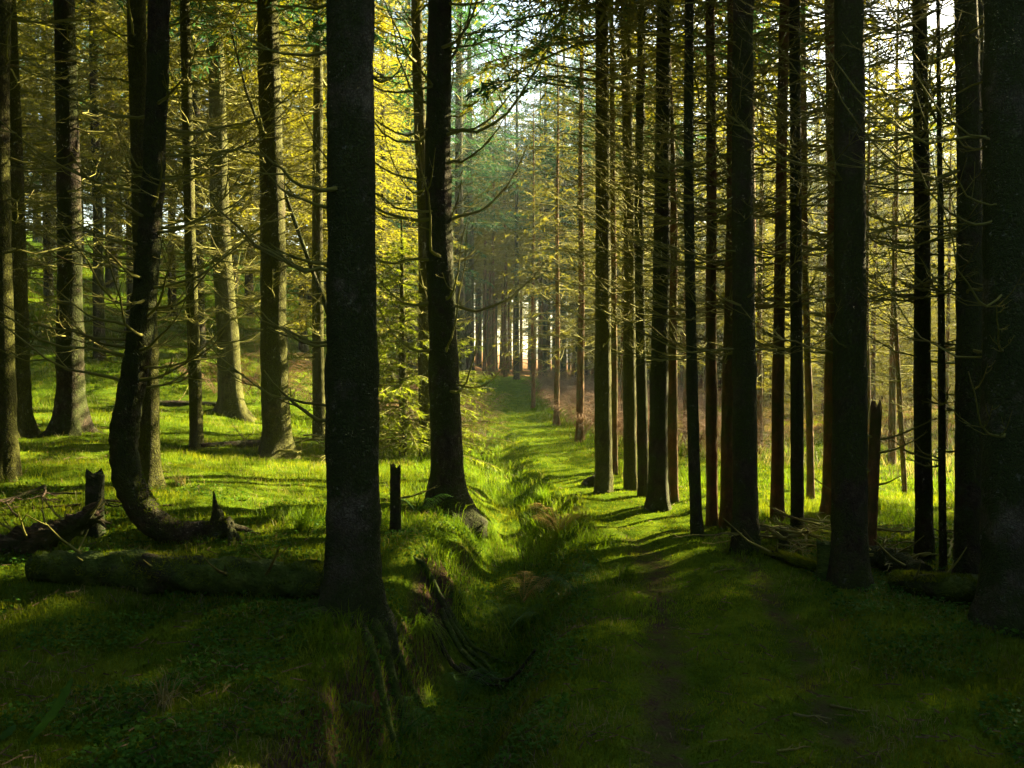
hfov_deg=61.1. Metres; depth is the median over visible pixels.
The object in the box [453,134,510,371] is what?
spruce tree
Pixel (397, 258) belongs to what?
spruce tree
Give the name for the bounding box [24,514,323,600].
fallen log
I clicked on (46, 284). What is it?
spruce tree
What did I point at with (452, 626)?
root tangle
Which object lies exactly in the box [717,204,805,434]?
spruce tree
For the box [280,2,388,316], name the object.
spruce tree
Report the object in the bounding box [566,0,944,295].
spruce tree
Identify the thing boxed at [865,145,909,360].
spruce tree
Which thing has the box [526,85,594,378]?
spruce tree
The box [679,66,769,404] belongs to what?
spruce tree
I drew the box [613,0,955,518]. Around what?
spruce tree
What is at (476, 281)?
spruce tree
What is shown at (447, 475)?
spruce tree
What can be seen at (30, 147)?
spruce tree
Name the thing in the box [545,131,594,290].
spruce tree
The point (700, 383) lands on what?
spruce tree
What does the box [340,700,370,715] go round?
fern
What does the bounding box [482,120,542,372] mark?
spruce tree
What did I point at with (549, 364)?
spruce tree
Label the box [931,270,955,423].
spruce tree
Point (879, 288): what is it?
spruce tree
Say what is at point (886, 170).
spruce tree
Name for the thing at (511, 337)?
spruce tree
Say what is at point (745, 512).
spruce tree
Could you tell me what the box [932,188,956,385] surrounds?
spruce tree
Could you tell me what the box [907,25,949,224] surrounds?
spruce tree
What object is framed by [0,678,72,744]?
strap fern
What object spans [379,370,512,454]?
bracken
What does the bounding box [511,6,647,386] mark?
spruce tree
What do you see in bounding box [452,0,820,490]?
spruce tree
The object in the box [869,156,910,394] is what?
spruce tree
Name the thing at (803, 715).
stick
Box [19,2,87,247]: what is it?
spruce tree
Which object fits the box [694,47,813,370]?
spruce tree
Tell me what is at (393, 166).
spruce tree
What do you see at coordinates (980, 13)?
spruce tree
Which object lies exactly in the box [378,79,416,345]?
spruce tree
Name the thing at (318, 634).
long grass
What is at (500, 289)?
spruce tree
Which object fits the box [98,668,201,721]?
grass tuft
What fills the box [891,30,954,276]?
spruce tree
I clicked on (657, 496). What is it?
spruce tree
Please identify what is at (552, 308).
spruce tree
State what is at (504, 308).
spruce tree
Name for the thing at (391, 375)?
leaning dead tree
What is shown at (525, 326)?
spruce tree
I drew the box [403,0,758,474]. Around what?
spruce tree
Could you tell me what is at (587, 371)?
spruce tree
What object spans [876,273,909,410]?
spruce tree
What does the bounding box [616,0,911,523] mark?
spruce tree
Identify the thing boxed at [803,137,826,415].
spruce tree
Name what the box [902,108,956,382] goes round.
spruce tree
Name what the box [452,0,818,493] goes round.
spruce tree
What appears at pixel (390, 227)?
spruce tree
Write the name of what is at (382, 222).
spruce tree
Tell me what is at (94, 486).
stump
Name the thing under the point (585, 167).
spruce tree
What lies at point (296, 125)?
spruce tree
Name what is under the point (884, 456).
dry grass
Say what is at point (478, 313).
spruce tree
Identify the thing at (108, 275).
spruce tree
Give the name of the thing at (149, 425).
spruce tree
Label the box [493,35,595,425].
spruce tree
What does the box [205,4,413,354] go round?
spruce tree
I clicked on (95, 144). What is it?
spruce tree
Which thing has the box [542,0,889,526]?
spruce tree
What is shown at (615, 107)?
spruce tree
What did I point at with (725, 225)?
spruce tree
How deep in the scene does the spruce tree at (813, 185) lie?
42.53 m
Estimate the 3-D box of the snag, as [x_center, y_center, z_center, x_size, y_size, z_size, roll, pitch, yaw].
[2.690,0.858,6.575,0.518,1.484,1.030,-2,3,-43]
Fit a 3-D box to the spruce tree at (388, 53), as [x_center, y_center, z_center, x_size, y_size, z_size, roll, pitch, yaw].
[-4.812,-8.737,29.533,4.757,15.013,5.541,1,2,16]
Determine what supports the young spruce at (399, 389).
on the ground at (664, 743)
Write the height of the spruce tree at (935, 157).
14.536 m
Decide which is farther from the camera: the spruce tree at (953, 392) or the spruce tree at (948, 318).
the spruce tree at (953, 392)
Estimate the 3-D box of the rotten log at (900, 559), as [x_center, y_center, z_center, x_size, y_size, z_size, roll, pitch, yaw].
[2.733,1.228,6.388,0.463,0.383,0.734,0,2,0]
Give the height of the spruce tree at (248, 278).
14.838 m
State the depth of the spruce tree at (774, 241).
25.80 m
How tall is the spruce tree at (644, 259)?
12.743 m
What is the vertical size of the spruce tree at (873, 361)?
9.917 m
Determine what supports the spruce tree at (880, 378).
on the ground at (664, 743)
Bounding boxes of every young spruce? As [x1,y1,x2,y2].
[376,219,502,473]
[394,320,518,453]
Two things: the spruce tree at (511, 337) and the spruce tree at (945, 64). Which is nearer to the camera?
the spruce tree at (945, 64)
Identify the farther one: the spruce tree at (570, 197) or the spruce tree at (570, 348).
the spruce tree at (570, 197)
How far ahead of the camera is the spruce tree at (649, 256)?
39.23 m
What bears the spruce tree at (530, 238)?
on the ground at (664, 743)
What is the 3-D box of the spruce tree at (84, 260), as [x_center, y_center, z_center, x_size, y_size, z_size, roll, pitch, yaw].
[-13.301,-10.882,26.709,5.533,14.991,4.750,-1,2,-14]
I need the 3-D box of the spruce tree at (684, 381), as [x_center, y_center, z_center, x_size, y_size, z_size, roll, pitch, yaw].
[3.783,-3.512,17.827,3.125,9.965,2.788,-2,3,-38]
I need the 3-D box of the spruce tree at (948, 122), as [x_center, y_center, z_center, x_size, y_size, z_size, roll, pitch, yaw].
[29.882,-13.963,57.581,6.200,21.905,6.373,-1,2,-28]
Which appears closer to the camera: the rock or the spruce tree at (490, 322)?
the rock
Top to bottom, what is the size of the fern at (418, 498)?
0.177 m
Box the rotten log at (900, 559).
[869,536,933,573]
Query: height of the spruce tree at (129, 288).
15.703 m
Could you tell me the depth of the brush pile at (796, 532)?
6.90 m
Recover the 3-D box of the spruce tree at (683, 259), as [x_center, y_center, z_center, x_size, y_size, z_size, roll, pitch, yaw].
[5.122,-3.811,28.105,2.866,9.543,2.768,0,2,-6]
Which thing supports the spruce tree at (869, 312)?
on the ground at (664, 743)
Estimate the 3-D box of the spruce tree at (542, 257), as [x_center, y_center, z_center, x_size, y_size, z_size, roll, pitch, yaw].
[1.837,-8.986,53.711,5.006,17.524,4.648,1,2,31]
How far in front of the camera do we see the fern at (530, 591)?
7.08 m
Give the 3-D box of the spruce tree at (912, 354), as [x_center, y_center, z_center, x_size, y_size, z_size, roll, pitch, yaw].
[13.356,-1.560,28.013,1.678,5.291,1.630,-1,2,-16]
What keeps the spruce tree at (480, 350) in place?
on the ground at (664, 743)
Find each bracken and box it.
[164,339,415,415]
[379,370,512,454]
[517,367,789,454]
[589,368,952,446]
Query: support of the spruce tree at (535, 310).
on the ground at (664, 743)
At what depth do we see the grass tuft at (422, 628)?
5.66 m
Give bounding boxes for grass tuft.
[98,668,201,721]
[166,467,191,485]
[272,498,322,531]
[409,606,467,691]
[485,433,499,447]
[531,483,558,504]
[608,563,639,580]
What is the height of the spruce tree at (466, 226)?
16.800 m
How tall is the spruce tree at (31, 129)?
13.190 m
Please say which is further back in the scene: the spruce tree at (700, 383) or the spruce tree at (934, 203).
the spruce tree at (700, 383)
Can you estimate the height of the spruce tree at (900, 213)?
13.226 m
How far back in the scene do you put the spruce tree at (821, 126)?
52.29 m
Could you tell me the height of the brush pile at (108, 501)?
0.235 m
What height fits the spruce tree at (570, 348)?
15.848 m
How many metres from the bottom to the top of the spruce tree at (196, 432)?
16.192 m
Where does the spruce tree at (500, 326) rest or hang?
on the ground at (664, 743)
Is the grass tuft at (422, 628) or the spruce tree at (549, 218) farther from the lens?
the spruce tree at (549, 218)
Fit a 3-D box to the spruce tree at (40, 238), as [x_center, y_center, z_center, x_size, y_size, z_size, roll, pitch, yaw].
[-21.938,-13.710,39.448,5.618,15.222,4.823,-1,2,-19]
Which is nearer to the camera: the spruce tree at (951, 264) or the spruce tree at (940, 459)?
the spruce tree at (940, 459)
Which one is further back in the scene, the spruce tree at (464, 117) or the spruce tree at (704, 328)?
the spruce tree at (464, 117)
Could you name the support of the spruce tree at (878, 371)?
on the ground at (664, 743)
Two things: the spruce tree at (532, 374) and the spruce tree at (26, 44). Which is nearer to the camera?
the spruce tree at (26, 44)
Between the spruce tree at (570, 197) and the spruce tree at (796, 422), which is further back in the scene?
the spruce tree at (570, 197)
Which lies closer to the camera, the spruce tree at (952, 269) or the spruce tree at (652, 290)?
the spruce tree at (652, 290)
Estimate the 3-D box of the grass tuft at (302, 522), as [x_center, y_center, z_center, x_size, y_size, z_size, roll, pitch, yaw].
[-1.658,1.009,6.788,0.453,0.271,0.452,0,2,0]
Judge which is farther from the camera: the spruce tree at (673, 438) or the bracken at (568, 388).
the bracken at (568, 388)
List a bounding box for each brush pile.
[0,484,173,520]
[256,430,324,461]
[660,512,872,558]
[788,521,953,571]
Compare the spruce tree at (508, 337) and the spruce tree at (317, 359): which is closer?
the spruce tree at (317, 359)
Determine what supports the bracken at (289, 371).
on the ground at (664, 743)
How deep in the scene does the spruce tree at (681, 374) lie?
28.23 m
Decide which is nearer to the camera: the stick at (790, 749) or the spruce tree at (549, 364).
the stick at (790, 749)
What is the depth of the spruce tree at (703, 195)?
31.44 m
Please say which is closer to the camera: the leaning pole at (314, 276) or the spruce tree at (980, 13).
the spruce tree at (980, 13)
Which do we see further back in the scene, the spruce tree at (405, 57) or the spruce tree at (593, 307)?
the spruce tree at (405, 57)
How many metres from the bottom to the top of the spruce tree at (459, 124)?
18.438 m
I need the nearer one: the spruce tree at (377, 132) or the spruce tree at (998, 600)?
the spruce tree at (998, 600)
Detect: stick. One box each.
[713,567,735,572]
[776,742,810,752]
[793,712,831,723]
[830,704,869,712]
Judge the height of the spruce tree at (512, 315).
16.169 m
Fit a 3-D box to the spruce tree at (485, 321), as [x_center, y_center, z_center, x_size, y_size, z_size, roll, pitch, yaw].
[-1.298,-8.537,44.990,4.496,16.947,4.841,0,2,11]
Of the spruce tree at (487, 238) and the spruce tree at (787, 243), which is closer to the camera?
the spruce tree at (787, 243)
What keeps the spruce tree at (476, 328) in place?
on the ground at (664, 743)
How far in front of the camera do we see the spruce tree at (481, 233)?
30.45 m
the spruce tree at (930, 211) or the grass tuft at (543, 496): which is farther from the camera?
the spruce tree at (930, 211)
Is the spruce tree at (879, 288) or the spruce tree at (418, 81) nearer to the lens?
the spruce tree at (418, 81)
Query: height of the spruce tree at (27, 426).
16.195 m
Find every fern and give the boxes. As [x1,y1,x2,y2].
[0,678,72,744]
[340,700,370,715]
[397,696,439,737]
[401,492,451,512]
[480,600,545,629]
[501,571,551,602]
[544,564,598,595]
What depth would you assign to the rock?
10.52 m
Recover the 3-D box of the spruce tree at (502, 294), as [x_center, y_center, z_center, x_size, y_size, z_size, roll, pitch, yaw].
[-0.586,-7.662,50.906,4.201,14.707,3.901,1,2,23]
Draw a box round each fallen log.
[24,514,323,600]
[769,506,914,537]
[886,547,977,605]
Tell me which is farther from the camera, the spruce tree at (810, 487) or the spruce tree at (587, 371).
the spruce tree at (587, 371)
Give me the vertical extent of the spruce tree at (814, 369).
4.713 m
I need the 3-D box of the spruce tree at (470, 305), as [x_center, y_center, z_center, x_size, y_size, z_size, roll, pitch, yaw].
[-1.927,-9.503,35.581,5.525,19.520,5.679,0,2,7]
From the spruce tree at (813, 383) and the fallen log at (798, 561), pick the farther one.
the spruce tree at (813, 383)
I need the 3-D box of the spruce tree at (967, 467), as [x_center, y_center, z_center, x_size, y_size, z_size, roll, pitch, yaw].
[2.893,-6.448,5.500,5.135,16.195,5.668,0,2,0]
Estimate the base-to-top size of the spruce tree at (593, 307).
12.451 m
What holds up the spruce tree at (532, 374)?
on the ground at (664, 743)
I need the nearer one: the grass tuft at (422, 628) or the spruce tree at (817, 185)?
the grass tuft at (422, 628)
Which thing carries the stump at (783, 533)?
on the ground at (664, 743)
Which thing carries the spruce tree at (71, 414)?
on the ground at (664, 743)
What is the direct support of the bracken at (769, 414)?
on the ground at (664, 743)
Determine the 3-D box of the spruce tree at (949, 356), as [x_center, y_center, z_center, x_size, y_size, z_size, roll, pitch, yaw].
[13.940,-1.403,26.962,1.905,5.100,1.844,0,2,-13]
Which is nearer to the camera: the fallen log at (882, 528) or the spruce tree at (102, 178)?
the fallen log at (882, 528)
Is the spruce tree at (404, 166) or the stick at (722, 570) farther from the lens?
the spruce tree at (404, 166)
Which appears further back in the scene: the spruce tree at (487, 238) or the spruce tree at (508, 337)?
the spruce tree at (508, 337)
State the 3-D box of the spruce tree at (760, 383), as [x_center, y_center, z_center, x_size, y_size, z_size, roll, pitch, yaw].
[4.727,-2.963,17.084,2.689,8.955,2.598,-1,2,-21]
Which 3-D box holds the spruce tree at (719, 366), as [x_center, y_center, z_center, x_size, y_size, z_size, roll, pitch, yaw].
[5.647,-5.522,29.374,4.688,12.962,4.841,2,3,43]
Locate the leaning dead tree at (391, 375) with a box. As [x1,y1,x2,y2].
[377,326,418,437]
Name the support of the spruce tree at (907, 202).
on the ground at (664, 743)
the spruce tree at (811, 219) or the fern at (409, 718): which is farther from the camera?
the spruce tree at (811, 219)
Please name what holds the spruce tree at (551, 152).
on the ground at (664, 743)
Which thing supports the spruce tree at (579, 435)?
on the ground at (664, 743)
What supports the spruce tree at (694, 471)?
on the ground at (664, 743)
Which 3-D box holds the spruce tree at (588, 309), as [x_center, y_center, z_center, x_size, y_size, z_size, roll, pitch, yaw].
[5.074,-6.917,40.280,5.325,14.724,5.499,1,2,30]
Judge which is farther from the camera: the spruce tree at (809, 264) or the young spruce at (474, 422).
the spruce tree at (809, 264)
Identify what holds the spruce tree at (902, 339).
on the ground at (664, 743)
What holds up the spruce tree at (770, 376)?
on the ground at (664, 743)
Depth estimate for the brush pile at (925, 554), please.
6.85 m
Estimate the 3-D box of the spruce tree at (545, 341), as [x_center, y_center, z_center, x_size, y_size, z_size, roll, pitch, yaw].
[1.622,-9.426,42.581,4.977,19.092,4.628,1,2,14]
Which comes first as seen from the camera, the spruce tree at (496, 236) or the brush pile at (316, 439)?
the brush pile at (316, 439)
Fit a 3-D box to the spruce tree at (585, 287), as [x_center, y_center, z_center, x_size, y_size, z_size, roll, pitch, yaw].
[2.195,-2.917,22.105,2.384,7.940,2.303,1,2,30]
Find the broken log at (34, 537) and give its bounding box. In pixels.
[0,495,111,556]
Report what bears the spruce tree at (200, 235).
on the ground at (664, 743)
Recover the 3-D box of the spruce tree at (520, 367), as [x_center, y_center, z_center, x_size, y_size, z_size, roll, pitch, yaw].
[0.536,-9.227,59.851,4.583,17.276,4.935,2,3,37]
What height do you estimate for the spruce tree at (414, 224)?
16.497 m
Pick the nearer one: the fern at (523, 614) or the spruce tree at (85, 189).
the fern at (523, 614)
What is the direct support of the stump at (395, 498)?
on the ground at (664, 743)
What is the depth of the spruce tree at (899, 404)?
11.86 m
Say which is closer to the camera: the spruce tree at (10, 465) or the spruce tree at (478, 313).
the spruce tree at (10, 465)
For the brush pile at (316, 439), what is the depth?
11.71 m
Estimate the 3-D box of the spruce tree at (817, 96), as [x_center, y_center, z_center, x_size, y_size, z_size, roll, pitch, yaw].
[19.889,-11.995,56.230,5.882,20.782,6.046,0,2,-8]
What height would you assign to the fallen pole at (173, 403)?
0.374 m
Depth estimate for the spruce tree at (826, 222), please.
39.42 m
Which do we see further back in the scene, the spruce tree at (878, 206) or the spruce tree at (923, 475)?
the spruce tree at (878, 206)
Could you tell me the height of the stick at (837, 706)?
0.021 m
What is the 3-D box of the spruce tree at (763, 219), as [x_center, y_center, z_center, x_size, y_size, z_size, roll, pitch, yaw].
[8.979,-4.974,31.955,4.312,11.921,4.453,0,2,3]
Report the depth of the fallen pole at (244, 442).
11.04 m
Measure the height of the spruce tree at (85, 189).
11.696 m
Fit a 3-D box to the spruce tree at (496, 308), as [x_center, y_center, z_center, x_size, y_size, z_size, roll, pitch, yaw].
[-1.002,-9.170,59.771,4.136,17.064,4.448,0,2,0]
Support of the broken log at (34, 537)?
on the ground at (664, 743)
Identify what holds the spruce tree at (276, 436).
on the ground at (664, 743)
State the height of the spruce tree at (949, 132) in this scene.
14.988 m
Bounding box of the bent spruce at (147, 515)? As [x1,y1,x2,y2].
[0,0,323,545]
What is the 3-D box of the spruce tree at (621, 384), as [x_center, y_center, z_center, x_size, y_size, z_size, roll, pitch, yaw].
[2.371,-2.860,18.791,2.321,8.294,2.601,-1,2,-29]
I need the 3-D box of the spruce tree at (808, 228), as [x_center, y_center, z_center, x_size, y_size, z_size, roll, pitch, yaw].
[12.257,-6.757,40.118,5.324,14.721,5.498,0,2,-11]
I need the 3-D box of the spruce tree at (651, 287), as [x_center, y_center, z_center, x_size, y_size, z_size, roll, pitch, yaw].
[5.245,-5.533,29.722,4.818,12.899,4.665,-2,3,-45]
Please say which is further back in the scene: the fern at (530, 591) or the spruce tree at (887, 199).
the spruce tree at (887, 199)
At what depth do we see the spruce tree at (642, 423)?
9.65 m
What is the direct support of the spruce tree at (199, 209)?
on the ground at (664, 743)
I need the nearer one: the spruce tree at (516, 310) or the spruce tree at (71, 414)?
the spruce tree at (71, 414)
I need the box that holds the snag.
[814,399,948,545]
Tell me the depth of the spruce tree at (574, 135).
42.66 m
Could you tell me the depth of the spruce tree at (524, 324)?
66.24 m
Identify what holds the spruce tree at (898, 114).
on the ground at (664, 743)
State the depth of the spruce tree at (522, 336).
63.95 m
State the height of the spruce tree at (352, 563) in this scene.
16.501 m
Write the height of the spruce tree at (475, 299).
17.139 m
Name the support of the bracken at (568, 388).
on the ground at (664, 743)
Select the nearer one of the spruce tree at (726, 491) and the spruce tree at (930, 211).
the spruce tree at (726, 491)
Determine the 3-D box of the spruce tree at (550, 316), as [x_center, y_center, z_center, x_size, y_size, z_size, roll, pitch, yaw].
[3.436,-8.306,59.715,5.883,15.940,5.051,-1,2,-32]
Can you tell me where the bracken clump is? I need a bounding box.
[529,503,588,532]
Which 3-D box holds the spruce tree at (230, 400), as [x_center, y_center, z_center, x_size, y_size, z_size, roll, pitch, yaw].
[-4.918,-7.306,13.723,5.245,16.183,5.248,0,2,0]
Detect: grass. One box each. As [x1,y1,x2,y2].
[0,240,954,767]
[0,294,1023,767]
[528,365,954,479]
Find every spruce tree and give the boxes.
[0,0,125,482]
[10,0,215,437]
[12,0,194,436]
[16,0,92,271]
[16,0,125,306]
[16,0,131,304]
[16,0,209,360]
[17,3,90,241]
[18,0,242,332]
[18,0,269,488]
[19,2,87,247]
[20,0,124,288]
[21,0,393,449]
[22,0,119,262]
[24,21,42,242]
[27,27,104,225]
[76,0,312,358]
[77,0,326,421]
[80,7,123,251]
[87,0,249,316]
[109,4,326,317]
[114,1,326,285]
[165,0,404,459]
[169,0,489,440]
[172,7,283,291]
[179,0,378,384]
[202,0,428,766]
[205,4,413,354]
[231,0,590,459]
[236,16,418,342]
[239,2,414,284]
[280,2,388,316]
[287,0,467,394]
[291,0,589,538]
[293,3,417,316]
[374,0,494,380]
[376,1,405,331]
[377,9,501,285]
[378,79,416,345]
[386,53,402,325]
[387,0,425,192]
[387,102,414,321]
[392,46,454,345]
[394,0,544,393]
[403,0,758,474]
[403,1,528,382]
[450,38,507,262]
[450,92,482,334]
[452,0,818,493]
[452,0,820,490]
[452,58,536,377]
[453,55,526,375]
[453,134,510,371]
[453,266,511,366]
[454,210,520,368]
[463,115,523,372]
[464,77,525,374]
[464,115,524,290]
[466,9,567,379]
[474,37,552,376]
[474,137,537,368]
[474,252,527,370]
[474,295,523,350]
[475,290,477,364]
[476,136,536,373]
[478,286,481,367]
[479,141,542,373]
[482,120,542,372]
[482,163,537,348]
[483,106,575,407]
[489,0,769,496]
[492,5,651,442]
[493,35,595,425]
[494,36,585,377]
[495,0,807,502]
[495,132,511,370]
[495,135,537,370]
[498,151,528,369]
[498,180,528,368]
[499,134,553,376]
[503,1,585,378]
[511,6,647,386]
[511,100,560,347]
[512,136,536,369]
[512,154,551,371]
[512,268,570,357]
[515,4,594,378]
[519,68,577,375]
[520,145,561,294]
[521,178,571,342]
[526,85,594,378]
[528,69,569,276]
[528,119,551,373]
[536,106,561,369]
[537,89,595,287]
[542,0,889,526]
[542,21,594,220]
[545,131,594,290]
[546,81,652,383]
[547,122,620,413]
[550,0,819,536]
[551,314,570,370]
[553,109,595,380]
[553,157,621,372]
[559,124,594,379]
[563,40,650,350]
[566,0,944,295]
[566,61,616,265]
[566,84,650,383]
[568,93,678,430]
[569,33,704,434]
[572,0,807,511]
[574,37,651,202]
[584,40,721,396]
[590,0,944,528]
[590,91,679,386]
[592,74,697,388]
[604,0,886,554]
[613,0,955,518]
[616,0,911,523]
[617,87,725,397]
[618,147,698,384]
[619,0,954,533]
[635,66,725,402]
[644,32,726,440]
[644,116,720,370]
[647,81,755,405]
[677,0,934,498]
[677,92,726,409]
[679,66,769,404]
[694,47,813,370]
[695,0,972,591]
[695,50,725,375]
[697,101,786,375]
[698,19,826,446]
[712,0,983,564]
[717,94,825,396]
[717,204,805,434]
[718,87,816,396]
[724,0,1005,574]
[725,46,788,324]
[755,151,814,383]
[755,175,804,420]
[756,110,826,381]
[764,253,824,419]
[768,93,822,385]
[784,229,825,394]
[787,125,908,408]
[788,0,1023,638]
[788,203,821,356]
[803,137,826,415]
[804,291,825,411]
[806,42,825,232]
[807,103,826,382]
[807,114,826,385]
[808,45,826,223]
[808,125,890,346]
[812,142,906,375]
[813,245,910,414]
[814,41,936,400]
[818,0,955,464]
[828,0,983,343]
[830,0,983,570]
[865,0,955,166]
[865,1,911,446]
[865,41,911,360]
[865,64,913,369]
[865,107,932,365]
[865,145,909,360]
[866,202,936,493]
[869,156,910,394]
[869,311,887,409]
[876,108,937,374]
[876,111,945,383]
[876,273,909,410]
[878,195,936,406]
[880,257,954,420]
[881,282,912,397]
[882,155,955,400]
[890,77,911,196]
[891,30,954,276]
[899,134,945,313]
[900,126,956,449]
[901,299,937,401]
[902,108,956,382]
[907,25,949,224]
[909,146,956,374]
[911,221,955,413]
[912,104,955,332]
[929,97,956,182]
[931,59,956,246]
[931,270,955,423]
[932,156,956,332]
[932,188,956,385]
[932,272,955,412]
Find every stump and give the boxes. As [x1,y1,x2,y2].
[84,468,105,537]
[389,462,438,533]
[778,526,788,550]
[814,539,830,580]
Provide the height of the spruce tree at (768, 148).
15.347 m
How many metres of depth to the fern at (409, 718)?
4.83 m
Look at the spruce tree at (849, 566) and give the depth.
5.83 m
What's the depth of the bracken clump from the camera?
8.38 m
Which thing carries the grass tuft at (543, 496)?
on the ground at (664, 743)
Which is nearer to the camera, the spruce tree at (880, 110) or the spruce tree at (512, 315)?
the spruce tree at (880, 110)
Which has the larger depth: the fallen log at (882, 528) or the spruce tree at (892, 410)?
the spruce tree at (892, 410)
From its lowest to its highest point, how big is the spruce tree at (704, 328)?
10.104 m
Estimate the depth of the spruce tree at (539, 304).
42.66 m
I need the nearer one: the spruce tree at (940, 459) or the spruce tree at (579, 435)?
the spruce tree at (940, 459)
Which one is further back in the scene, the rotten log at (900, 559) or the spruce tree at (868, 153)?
the spruce tree at (868, 153)
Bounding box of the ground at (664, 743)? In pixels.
[0,231,1023,767]
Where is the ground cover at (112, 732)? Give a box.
[0,464,1023,767]
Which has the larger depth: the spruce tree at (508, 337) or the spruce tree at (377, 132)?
the spruce tree at (508, 337)
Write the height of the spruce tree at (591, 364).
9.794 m
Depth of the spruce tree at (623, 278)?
15.97 m
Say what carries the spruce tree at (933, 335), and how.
on the ground at (664, 743)
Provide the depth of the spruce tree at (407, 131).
25.71 m
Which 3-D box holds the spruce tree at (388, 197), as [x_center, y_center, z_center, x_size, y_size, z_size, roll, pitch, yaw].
[-4.751,-8.353,22.587,5.038,15.348,5.174,1,2,16]
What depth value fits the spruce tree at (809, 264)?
30.67 m
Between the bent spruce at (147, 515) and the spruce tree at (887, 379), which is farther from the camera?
the spruce tree at (887, 379)
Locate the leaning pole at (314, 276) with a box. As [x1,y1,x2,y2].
[230,26,326,312]
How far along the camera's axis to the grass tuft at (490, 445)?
15.98 m
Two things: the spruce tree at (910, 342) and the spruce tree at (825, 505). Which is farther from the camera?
the spruce tree at (910, 342)
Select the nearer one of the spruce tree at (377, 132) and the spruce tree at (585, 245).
the spruce tree at (377, 132)
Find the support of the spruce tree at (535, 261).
on the ground at (664, 743)
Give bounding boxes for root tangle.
[413,555,535,690]
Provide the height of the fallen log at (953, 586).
0.359 m
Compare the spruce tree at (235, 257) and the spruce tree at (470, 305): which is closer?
the spruce tree at (235, 257)
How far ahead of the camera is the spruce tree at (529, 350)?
68.51 m
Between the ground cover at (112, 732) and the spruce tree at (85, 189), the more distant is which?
the spruce tree at (85, 189)
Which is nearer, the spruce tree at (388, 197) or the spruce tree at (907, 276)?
the spruce tree at (388, 197)
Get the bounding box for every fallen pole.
[160,387,215,406]
[201,422,260,447]
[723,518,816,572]
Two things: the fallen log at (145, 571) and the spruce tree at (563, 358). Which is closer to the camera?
the fallen log at (145, 571)
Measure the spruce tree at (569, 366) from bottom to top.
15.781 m
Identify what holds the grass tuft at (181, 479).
on the ground at (664, 743)
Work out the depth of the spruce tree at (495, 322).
59.19 m
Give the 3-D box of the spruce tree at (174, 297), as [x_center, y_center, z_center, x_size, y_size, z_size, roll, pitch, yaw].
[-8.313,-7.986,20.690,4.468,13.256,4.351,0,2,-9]
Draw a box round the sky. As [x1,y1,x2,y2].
[20,0,955,354]
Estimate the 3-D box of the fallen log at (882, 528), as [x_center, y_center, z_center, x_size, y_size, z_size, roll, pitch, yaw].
[2.810,1.211,7.197,1.009,0.344,1.332,-1,2,-30]
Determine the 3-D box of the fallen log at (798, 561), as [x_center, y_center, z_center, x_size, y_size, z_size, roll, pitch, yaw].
[2.095,1.210,6.499,0.402,0.312,0.979,-1,3,-36]
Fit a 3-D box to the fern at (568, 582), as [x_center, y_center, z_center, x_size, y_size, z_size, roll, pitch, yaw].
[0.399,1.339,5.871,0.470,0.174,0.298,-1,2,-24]
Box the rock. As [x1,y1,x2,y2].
[581,475,593,486]
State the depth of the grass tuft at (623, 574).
6.23 m
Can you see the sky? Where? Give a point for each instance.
(944, 20)
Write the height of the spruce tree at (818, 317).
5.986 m
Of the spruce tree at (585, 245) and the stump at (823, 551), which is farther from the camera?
the spruce tree at (585, 245)

